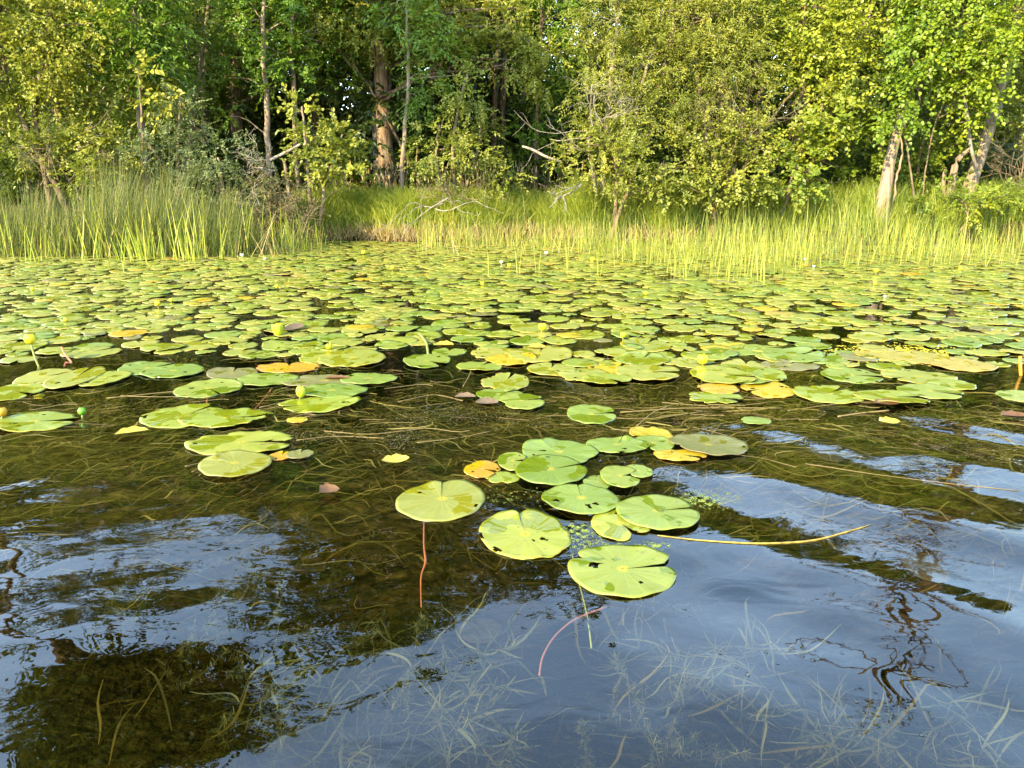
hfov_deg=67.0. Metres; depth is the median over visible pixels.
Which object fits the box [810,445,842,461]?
sunken pad
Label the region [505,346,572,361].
lily pad
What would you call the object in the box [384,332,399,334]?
lily pad
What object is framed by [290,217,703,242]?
dead grass
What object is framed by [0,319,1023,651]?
submerged weed
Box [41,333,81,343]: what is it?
lily pad
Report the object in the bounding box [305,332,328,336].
lily pad
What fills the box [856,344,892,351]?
lily pad
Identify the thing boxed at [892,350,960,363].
lily pad
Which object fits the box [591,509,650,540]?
lily pad
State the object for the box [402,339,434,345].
lily pad
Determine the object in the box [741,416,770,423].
lily pad
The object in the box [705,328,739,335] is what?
lily pad
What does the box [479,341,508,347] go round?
lily pad
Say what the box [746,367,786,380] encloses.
lily pad
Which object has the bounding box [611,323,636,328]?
lily pad
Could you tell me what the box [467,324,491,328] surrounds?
lily pad
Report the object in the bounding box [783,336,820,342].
lily pad
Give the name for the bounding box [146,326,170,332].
lily pad
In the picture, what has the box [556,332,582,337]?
lily pad
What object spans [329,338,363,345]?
lily pad
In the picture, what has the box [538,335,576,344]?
lily pad
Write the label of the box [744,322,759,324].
lily pad
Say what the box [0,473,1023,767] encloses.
deep weed
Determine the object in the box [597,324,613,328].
lily pad
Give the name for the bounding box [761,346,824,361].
lily pad
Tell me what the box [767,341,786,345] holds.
lily pad
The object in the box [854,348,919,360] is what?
lily pad
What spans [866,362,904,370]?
lily pad
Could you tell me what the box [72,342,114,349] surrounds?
lily pad
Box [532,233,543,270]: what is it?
reed
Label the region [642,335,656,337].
lily pad
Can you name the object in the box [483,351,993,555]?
duckweed
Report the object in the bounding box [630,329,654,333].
lily pad
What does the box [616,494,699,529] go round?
lily pad
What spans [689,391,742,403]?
lily pad
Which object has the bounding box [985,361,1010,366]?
lily pad
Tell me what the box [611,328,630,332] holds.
lily pad
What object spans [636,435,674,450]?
lily pad
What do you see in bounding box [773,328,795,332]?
lily pad
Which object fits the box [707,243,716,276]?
reed
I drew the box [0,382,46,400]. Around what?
lily pad
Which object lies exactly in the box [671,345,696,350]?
lily pad
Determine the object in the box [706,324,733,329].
lily pad
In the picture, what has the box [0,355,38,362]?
lily pad
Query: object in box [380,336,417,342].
lily pad
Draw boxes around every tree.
[0,0,134,217]
[0,0,136,158]
[0,0,136,177]
[0,3,123,139]
[0,4,69,155]
[6,1,212,125]
[15,0,228,175]
[83,0,229,190]
[155,0,339,189]
[158,0,265,203]
[194,0,331,213]
[203,2,284,204]
[208,4,307,154]
[221,0,400,173]
[231,0,394,146]
[248,63,405,118]
[258,0,473,189]
[268,0,380,196]
[279,3,346,128]
[299,0,577,192]
[325,0,509,181]
[343,11,529,180]
[368,14,596,144]
[395,0,562,178]
[423,5,575,87]
[439,4,618,179]
[440,0,553,191]
[449,0,564,185]
[449,11,578,84]
[477,0,580,132]
[482,0,671,144]
[495,0,605,194]
[512,9,626,114]
[540,0,706,119]
[551,0,794,183]
[566,0,736,163]
[602,0,766,151]
[642,1,752,134]
[645,0,827,164]
[661,1,807,142]
[700,0,903,188]
[754,0,895,161]
[762,0,925,160]
[764,0,953,174]
[844,0,1023,174]
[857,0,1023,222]
[861,4,972,124]
[862,0,981,235]
[922,0,1023,168]
[923,0,1018,143]
[926,1,1018,123]
[955,0,1023,220]
[966,1,1023,163]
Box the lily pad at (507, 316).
[497,315,518,318]
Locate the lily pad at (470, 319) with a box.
[454,316,481,321]
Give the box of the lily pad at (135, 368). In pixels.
[117,361,169,374]
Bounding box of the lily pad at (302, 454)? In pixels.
[286,449,313,458]
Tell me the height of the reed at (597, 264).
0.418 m
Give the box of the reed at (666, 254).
[665,235,673,270]
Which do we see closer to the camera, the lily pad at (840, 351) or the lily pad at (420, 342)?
the lily pad at (840, 351)
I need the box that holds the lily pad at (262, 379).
[237,372,298,385]
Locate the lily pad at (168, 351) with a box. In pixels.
[154,347,183,354]
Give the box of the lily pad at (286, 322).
[274,320,296,324]
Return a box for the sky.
[86,1,853,112]
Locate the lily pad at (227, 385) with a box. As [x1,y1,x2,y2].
[173,378,242,397]
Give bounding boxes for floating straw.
[108,391,172,397]
[120,395,177,396]
[299,436,378,439]
[326,429,412,433]
[398,395,462,401]
[417,431,489,442]
[620,407,781,412]
[622,411,703,418]
[637,406,668,425]
[662,402,767,406]
[730,454,794,466]
[787,404,835,410]
[805,463,1017,490]
[837,410,888,416]
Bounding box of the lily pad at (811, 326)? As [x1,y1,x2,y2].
[799,324,832,329]
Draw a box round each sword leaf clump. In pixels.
[0,196,27,256]
[0,225,20,257]
[4,210,37,253]
[20,223,49,261]
[23,215,63,255]
[25,221,64,257]
[45,231,85,258]
[66,204,106,259]
[72,193,117,256]
[96,219,149,257]
[111,214,160,261]
[115,219,158,257]
[121,203,165,261]
[146,200,181,254]
[159,199,205,259]
[167,214,226,257]
[177,193,236,258]
[193,208,249,255]
[221,208,253,245]
[222,194,264,255]
[246,209,282,252]
[250,204,279,245]
[263,206,301,251]
[264,211,301,245]
[280,217,308,249]
[287,200,326,246]
[295,217,327,242]
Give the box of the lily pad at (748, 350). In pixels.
[716,344,760,355]
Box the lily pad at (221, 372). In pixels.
[206,367,257,378]
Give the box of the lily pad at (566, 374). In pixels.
[558,368,608,380]
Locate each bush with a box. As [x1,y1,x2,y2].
[110,75,223,208]
[150,129,283,222]
[224,162,330,244]
[270,82,374,240]
[899,177,1023,243]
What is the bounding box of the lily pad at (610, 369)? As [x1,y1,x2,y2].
[588,362,628,373]
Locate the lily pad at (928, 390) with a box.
[896,383,963,398]
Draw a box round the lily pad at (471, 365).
[456,361,501,369]
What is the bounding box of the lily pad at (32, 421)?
[0,411,78,431]
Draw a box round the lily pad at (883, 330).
[860,327,894,333]
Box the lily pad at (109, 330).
[104,329,122,332]
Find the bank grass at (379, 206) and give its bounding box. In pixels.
[272,172,1023,243]
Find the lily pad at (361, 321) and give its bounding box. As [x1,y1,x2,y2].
[354,319,375,323]
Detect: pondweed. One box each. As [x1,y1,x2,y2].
[84,579,167,641]
[161,608,249,690]
[190,610,389,764]
[212,685,295,767]
[214,530,375,644]
[262,600,317,693]
[274,689,429,767]
[318,592,419,720]
[350,626,450,740]
[372,618,583,767]
[381,635,562,767]
[400,611,463,732]
[411,591,546,743]
[492,720,595,767]
[573,651,737,763]
[579,596,725,761]
[620,632,801,737]
[633,558,801,687]
[640,703,757,767]
[645,598,840,699]
[700,657,895,767]
[756,666,970,767]
[848,714,930,767]
[880,665,1023,767]
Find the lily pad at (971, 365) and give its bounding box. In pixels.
[930,357,998,371]
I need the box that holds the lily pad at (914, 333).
[899,331,922,335]
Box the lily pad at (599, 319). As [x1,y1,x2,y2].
[590,318,604,320]
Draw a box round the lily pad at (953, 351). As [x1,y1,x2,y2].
[944,349,972,354]
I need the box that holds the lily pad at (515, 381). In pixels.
[481,372,528,390]
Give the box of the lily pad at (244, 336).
[239,335,256,337]
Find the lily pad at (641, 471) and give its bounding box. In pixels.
[628,464,652,477]
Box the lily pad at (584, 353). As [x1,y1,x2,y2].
[572,350,595,356]
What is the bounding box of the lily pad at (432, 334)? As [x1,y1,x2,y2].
[406,331,442,338]
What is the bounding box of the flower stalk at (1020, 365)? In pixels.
[1018,356,1022,375]
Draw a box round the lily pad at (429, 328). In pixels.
[416,325,442,330]
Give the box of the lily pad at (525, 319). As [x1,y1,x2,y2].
[516,318,530,320]
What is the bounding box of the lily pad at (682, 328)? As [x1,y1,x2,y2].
[663,324,697,331]
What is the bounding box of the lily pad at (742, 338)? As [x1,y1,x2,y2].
[735,337,752,339]
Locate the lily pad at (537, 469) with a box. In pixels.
[515,454,586,484]
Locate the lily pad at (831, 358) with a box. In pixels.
[803,352,846,363]
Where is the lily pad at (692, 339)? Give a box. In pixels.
[670,335,709,342]
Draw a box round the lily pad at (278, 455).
[270,451,289,460]
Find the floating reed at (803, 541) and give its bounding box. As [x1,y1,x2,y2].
[657,524,870,543]
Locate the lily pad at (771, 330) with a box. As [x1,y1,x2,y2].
[764,329,780,332]
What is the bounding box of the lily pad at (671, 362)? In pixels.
[663,357,675,364]
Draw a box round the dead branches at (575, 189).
[538,181,581,214]
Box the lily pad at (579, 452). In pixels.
[522,437,598,464]
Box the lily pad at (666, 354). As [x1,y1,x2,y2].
[645,351,675,357]
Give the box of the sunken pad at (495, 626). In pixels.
[458,617,503,642]
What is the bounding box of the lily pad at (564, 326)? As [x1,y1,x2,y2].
[550,323,579,328]
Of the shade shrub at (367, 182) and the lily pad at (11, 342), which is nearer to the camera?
the lily pad at (11, 342)
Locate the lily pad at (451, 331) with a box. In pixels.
[442,328,470,334]
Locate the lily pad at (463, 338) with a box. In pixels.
[450,335,484,342]
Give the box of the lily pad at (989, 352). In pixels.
[965,349,1009,355]
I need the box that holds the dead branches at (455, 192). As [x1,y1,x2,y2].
[414,171,509,205]
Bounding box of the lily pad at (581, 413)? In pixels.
[567,404,615,423]
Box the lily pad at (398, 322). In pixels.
[389,320,412,324]
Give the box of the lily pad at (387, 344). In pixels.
[374,340,408,348]
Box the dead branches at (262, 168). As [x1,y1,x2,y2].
[229,129,276,209]
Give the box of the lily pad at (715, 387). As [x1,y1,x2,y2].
[697,383,739,392]
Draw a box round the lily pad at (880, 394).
[852,389,929,403]
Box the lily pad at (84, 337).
[81,335,95,339]
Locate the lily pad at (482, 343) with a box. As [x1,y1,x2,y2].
[474,341,490,344]
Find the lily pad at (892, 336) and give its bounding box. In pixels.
[886,335,905,338]
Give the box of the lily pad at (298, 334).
[287,332,308,336]
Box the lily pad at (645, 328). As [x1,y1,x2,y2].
[628,325,659,331]
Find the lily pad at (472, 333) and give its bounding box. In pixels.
[458,329,490,335]
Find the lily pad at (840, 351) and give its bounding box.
[833,350,853,353]
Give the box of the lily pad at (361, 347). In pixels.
[347,346,377,349]
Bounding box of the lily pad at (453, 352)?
[432,348,466,355]
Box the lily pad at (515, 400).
[500,392,544,409]
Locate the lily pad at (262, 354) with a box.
[239,350,279,358]
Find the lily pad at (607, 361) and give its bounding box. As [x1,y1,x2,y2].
[595,360,616,365]
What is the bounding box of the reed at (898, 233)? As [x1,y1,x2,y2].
[894,189,914,260]
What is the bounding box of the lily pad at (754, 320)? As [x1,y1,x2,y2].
[745,318,768,322]
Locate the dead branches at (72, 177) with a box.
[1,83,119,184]
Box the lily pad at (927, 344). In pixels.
[905,341,938,347]
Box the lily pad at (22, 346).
[0,341,48,353]
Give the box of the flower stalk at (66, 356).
[61,347,72,362]
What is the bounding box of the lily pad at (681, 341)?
[670,339,685,343]
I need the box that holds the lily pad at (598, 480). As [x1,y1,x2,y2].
[583,475,609,488]
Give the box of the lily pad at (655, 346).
[620,337,670,351]
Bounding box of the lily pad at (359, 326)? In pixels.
[346,324,375,328]
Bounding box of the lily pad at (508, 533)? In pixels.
[479,509,570,559]
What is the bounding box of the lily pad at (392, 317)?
[377,315,405,319]
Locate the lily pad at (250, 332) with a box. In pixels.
[235,330,261,334]
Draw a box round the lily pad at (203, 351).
[195,350,216,353]
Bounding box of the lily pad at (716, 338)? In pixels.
[711,337,726,339]
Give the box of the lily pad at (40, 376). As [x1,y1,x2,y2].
[12,368,72,384]
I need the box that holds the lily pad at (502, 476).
[486,471,519,482]
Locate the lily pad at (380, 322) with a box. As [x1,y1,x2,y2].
[362,319,389,325]
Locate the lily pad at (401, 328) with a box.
[386,325,419,330]
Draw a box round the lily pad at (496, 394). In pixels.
[476,388,522,400]
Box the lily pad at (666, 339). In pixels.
[657,337,670,341]
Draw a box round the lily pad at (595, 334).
[571,330,604,339]
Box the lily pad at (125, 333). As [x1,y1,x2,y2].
[108,329,148,336]
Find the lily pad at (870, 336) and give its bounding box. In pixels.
[847,331,890,341]
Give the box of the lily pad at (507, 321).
[497,319,522,323]
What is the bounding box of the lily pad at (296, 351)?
[288,348,318,354]
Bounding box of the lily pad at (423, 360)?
[403,354,450,367]
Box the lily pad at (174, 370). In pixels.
[139,363,204,377]
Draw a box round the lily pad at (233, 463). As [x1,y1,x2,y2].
[198,450,271,476]
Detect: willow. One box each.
[546,0,693,202]
[622,0,796,220]
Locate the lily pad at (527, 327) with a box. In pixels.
[510,322,549,332]
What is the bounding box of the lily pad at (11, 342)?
[0,340,17,343]
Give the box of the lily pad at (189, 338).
[171,335,203,341]
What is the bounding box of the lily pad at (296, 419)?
[287,417,307,422]
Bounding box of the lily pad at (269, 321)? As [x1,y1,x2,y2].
[257,319,279,323]
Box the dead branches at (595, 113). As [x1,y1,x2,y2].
[564,26,655,146]
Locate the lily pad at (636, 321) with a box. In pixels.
[621,318,652,324]
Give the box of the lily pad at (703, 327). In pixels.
[691,325,714,329]
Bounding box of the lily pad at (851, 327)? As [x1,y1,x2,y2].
[843,326,859,329]
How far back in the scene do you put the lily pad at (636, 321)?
5.05 m
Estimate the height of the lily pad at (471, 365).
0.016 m
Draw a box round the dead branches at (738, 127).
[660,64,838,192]
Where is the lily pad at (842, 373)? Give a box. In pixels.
[820,366,882,383]
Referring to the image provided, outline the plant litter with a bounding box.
[4,370,1023,452]
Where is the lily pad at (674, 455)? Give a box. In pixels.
[653,449,706,460]
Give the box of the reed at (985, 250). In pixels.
[983,225,1005,265]
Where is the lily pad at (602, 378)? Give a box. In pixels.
[582,373,631,383]
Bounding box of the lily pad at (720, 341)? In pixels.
[714,340,733,343]
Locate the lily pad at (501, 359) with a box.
[485,352,536,364]
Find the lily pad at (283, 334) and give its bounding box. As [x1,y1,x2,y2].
[274,332,291,336]
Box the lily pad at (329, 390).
[305,383,367,397]
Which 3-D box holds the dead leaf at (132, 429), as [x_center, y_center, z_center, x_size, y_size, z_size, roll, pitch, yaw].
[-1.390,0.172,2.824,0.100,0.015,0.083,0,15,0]
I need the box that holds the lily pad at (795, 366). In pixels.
[760,359,819,370]
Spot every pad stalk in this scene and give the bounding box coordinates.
[254,387,272,409]
[420,522,426,607]
[538,606,606,675]
[570,547,591,647]
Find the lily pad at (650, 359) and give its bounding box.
[613,349,669,364]
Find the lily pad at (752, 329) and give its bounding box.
[742,327,762,330]
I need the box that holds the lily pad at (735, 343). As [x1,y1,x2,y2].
[714,342,744,347]
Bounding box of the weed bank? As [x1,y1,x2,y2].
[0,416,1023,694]
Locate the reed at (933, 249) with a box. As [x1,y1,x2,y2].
[928,223,941,265]
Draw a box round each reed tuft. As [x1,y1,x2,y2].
[615,217,626,256]
[622,210,645,258]
[641,223,653,264]
[650,214,663,261]
[667,220,690,283]
[676,232,693,276]
[686,225,714,271]
[708,234,721,266]
[713,214,734,287]
[726,223,741,292]
[736,220,754,289]
[742,217,768,272]
[766,231,783,273]
[781,224,793,265]
[795,220,810,270]
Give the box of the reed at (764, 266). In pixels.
[760,237,776,292]
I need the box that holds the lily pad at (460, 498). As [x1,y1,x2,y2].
[395,479,484,521]
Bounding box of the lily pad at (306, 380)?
[280,374,368,386]
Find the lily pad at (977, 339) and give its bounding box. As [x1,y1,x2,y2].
[953,335,1002,344]
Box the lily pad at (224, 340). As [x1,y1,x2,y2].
[208,336,247,344]
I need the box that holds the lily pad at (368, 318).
[361,316,384,319]
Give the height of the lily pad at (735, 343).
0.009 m
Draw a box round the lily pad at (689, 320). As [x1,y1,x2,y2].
[673,318,702,323]
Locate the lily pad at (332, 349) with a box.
[329,347,355,351]
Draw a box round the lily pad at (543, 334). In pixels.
[518,331,552,337]
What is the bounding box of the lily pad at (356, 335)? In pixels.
[348,333,362,336]
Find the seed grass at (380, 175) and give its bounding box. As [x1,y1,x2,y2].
[320,155,591,195]
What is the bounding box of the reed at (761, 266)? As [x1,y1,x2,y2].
[755,243,766,279]
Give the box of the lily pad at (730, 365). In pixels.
[721,364,738,368]
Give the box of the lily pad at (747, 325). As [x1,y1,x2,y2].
[738,324,757,327]
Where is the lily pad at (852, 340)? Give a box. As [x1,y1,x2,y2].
[841,338,870,342]
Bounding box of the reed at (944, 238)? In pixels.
[941,213,957,258]
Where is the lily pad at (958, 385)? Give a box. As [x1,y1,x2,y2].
[925,379,976,389]
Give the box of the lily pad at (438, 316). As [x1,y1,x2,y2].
[423,313,452,318]
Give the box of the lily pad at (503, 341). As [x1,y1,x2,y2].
[494,340,508,343]
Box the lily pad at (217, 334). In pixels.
[204,330,242,337]
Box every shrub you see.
[0,100,155,214]
[0,130,89,207]
[0,164,24,203]
[6,120,132,206]
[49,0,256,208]
[54,150,151,206]
[115,124,213,207]
[137,112,209,181]
[168,131,293,208]
[192,129,265,195]
[213,109,303,170]
[242,97,299,167]
[251,148,303,201]
[272,157,332,205]
[306,145,393,195]
[308,140,372,190]
[331,131,530,203]
[394,138,451,190]
[394,148,447,193]
[396,59,536,212]
[429,126,523,188]
[447,162,508,193]
[482,135,567,185]
[494,132,597,199]
[501,146,564,194]
[541,103,695,241]
[553,104,674,190]
[562,99,628,159]
[625,104,784,240]
[625,151,700,199]
[663,145,698,170]
[671,141,761,186]
[677,125,748,182]
[706,141,761,193]
[711,75,786,142]
[734,130,835,196]
[742,76,908,238]
[747,99,807,173]
[764,145,867,204]
[809,125,917,185]
[815,142,887,194]
[818,47,991,201]
[820,165,879,200]
[868,130,958,194]
[893,144,941,191]
[903,120,965,185]
[944,134,1023,189]
[957,161,1013,188]
[981,151,1023,186]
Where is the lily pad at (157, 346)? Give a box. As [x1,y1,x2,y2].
[140,343,186,350]
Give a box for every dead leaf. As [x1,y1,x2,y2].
[115,426,147,433]
[319,483,338,492]
[326,375,349,378]
[382,454,408,462]
[435,340,453,344]
[455,392,475,397]
[476,397,497,403]
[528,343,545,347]
[873,398,899,404]
[879,417,899,423]
[1000,410,1023,416]
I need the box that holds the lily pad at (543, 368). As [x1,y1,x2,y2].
[527,362,576,375]
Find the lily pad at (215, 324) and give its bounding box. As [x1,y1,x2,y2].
[208,322,229,325]
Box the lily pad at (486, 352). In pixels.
[471,346,507,357]
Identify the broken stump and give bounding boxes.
[941,169,946,197]
[946,148,969,195]
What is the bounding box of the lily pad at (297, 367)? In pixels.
[256,362,319,372]
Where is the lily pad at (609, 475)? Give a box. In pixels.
[600,465,639,487]
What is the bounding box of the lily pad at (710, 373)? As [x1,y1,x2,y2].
[690,365,756,383]
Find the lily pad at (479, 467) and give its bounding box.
[464,460,500,477]
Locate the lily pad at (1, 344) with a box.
[0,343,12,348]
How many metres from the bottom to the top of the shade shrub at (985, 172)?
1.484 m
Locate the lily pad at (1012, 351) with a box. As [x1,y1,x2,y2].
[999,349,1023,354]
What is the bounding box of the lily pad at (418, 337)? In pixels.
[413,335,428,339]
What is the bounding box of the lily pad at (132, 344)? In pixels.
[121,340,159,347]
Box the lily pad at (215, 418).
[177,407,273,427]
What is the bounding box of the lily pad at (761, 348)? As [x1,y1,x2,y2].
[744,344,781,351]
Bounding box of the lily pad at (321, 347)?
[315,343,349,349]
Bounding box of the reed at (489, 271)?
[486,248,490,273]
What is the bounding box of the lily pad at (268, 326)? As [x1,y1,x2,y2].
[255,324,271,329]
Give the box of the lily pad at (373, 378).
[340,373,397,383]
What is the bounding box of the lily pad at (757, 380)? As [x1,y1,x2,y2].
[722,369,770,383]
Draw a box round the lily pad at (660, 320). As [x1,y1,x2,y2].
[653,318,677,323]
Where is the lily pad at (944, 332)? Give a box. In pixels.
[936,331,953,334]
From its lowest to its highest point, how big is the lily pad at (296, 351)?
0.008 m
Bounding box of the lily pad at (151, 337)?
[141,336,162,339]
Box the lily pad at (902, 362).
[891,360,914,365]
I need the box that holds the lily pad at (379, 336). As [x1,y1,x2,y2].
[365,333,394,339]
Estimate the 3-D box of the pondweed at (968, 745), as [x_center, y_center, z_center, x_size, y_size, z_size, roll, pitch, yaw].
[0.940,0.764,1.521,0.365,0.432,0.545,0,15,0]
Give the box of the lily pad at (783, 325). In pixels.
[769,322,798,327]
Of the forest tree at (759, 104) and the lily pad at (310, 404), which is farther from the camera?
the forest tree at (759, 104)
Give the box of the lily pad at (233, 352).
[222,349,257,355]
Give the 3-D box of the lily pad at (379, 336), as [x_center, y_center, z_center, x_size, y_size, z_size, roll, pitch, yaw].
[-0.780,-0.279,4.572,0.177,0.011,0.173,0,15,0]
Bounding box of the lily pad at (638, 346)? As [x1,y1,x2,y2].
[612,343,643,350]
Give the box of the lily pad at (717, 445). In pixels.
[668,433,747,455]
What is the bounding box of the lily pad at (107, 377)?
[78,370,131,385]
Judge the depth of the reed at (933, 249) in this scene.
8.31 m
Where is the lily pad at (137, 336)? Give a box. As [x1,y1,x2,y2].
[123,334,141,339]
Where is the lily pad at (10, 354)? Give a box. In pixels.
[5,351,28,356]
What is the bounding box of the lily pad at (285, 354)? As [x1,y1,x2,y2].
[276,352,294,356]
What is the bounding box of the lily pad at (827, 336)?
[813,333,839,338]
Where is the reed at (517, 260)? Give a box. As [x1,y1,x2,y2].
[514,243,523,272]
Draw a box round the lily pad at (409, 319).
[401,318,415,320]
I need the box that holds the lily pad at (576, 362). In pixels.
[562,358,597,366]
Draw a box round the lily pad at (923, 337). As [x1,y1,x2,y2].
[894,333,931,340]
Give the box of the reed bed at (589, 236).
[415,188,1023,266]
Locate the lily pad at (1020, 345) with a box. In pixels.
[1004,341,1023,348]
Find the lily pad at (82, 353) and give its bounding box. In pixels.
[60,346,121,357]
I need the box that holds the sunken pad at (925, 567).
[902,553,950,582]
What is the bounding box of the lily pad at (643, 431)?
[629,426,672,441]
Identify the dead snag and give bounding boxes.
[961,89,976,166]
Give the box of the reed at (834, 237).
[832,199,848,261]
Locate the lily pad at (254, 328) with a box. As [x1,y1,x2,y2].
[247,327,261,330]
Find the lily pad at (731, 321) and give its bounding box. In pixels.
[721,320,743,323]
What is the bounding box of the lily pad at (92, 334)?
[83,332,106,335]
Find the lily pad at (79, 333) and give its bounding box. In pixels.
[60,332,80,334]
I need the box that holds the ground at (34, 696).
[0,112,1023,767]
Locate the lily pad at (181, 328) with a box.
[174,327,194,329]
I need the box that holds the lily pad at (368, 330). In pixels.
[341,327,378,333]
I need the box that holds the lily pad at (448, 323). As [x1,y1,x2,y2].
[431,319,464,327]
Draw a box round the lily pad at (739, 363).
[721,358,767,369]
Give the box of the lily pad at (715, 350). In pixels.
[701,347,738,355]
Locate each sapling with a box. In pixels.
[58,0,210,206]
[110,49,204,210]
[355,0,489,191]
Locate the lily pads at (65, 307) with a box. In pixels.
[0,240,1023,356]
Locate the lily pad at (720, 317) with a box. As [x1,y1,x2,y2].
[710,315,736,321]
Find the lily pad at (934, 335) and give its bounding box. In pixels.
[924,333,948,337]
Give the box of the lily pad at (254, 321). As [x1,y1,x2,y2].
[240,319,262,323]
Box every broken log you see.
[269,143,300,161]
[522,145,562,161]
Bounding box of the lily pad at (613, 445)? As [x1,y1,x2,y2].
[586,435,646,452]
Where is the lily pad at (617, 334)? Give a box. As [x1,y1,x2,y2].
[611,331,641,337]
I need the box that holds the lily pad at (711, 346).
[700,345,733,349]
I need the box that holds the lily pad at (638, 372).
[615,364,679,379]
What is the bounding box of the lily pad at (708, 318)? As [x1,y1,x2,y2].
[701,317,717,320]
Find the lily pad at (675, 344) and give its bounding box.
[668,342,686,346]
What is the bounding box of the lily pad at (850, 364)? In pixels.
[839,361,859,366]
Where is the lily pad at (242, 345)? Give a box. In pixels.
[228,342,257,348]
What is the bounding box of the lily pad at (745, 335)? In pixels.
[738,333,753,337]
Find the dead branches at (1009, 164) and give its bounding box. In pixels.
[959,122,1023,196]
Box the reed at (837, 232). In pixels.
[829,190,858,258]
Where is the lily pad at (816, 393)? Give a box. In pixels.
[791,385,864,403]
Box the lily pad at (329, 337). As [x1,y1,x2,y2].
[317,332,357,341]
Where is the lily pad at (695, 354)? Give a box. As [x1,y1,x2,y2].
[681,350,728,359]
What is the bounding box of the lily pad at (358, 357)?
[317,349,385,366]
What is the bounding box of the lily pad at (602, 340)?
[593,338,612,342]
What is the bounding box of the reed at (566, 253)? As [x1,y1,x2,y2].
[564,240,568,267]
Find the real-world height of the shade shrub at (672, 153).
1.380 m
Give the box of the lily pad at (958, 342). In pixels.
[941,339,981,347]
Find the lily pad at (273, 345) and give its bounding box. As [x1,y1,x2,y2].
[262,340,303,350]
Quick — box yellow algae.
[810,341,964,364]
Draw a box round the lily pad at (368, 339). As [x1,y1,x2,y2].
[359,337,375,340]
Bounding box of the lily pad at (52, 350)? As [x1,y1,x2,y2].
[35,346,73,354]
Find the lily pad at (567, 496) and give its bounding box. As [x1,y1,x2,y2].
[541,483,619,513]
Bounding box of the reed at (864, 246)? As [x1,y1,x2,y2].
[863,216,875,267]
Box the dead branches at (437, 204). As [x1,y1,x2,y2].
[366,186,500,243]
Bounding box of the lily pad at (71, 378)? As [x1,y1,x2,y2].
[42,366,105,388]
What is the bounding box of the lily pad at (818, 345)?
[795,341,831,349]
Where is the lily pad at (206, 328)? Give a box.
[198,326,221,330]
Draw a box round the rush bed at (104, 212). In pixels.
[0,141,349,257]
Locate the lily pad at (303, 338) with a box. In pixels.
[291,335,317,340]
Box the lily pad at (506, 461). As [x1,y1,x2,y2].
[498,452,525,470]
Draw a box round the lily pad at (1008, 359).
[1002,357,1023,363]
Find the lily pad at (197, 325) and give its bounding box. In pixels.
[182,323,208,329]
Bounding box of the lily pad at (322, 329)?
[307,327,340,331]
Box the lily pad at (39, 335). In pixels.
[20,331,57,339]
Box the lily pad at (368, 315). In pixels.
[357,313,378,317]
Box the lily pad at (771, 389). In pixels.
[740,381,794,397]
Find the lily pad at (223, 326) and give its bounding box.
[216,324,232,327]
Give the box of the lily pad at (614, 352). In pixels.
[594,348,628,356]
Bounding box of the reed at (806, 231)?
[803,199,820,258]
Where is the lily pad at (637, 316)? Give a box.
[626,314,645,317]
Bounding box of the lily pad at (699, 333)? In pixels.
[693,332,711,334]
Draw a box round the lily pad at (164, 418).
[139,403,222,427]
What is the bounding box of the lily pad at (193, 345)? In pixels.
[173,340,220,350]
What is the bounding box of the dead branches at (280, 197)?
[210,176,349,238]
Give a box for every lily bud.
[0,407,7,430]
[23,333,40,369]
[77,407,86,431]
[154,300,160,308]
[272,323,282,340]
[296,385,305,415]
[539,323,545,344]
[620,332,625,340]
[697,354,707,382]
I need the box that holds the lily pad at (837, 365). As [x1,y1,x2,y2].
[826,363,846,368]
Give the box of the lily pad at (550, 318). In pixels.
[538,315,569,321]
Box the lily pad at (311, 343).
[292,340,322,347]
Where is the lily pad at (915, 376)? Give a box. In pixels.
[880,368,957,383]
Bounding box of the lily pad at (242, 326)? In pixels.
[235,324,262,328]
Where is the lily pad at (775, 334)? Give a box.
[757,331,786,337]
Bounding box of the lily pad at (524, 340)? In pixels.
[509,335,545,344]
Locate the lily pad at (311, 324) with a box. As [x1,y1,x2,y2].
[293,320,327,327]
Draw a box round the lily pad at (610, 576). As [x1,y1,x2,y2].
[567,544,676,597]
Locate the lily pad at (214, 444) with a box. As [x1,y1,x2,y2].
[184,430,292,454]
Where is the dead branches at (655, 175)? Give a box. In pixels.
[639,158,677,194]
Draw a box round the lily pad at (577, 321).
[567,319,596,325]
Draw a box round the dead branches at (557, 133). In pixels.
[517,113,593,165]
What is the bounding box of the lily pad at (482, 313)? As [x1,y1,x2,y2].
[471,312,497,315]
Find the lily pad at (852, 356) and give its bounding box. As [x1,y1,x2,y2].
[838,353,878,361]
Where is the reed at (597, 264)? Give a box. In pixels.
[596,249,605,282]
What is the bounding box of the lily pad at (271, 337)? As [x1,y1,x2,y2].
[261,336,278,339]
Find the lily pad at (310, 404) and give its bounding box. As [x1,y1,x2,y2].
[278,395,360,412]
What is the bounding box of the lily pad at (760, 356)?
[755,354,784,361]
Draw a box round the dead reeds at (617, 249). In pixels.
[3,189,1023,257]
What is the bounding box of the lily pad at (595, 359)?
[583,357,604,360]
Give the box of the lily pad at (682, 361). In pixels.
[673,357,706,367]
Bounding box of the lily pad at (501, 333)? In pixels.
[485,330,521,337]
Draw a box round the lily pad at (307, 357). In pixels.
[299,349,347,363]
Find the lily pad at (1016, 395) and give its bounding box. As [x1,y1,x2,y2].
[995,390,1023,401]
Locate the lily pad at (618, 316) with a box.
[612,314,627,318]
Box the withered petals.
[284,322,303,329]
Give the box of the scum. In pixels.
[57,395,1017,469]
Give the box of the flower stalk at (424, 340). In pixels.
[418,332,428,353]
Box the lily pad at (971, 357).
[954,356,978,359]
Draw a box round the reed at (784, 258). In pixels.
[781,232,795,276]
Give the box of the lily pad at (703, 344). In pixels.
[699,342,721,345]

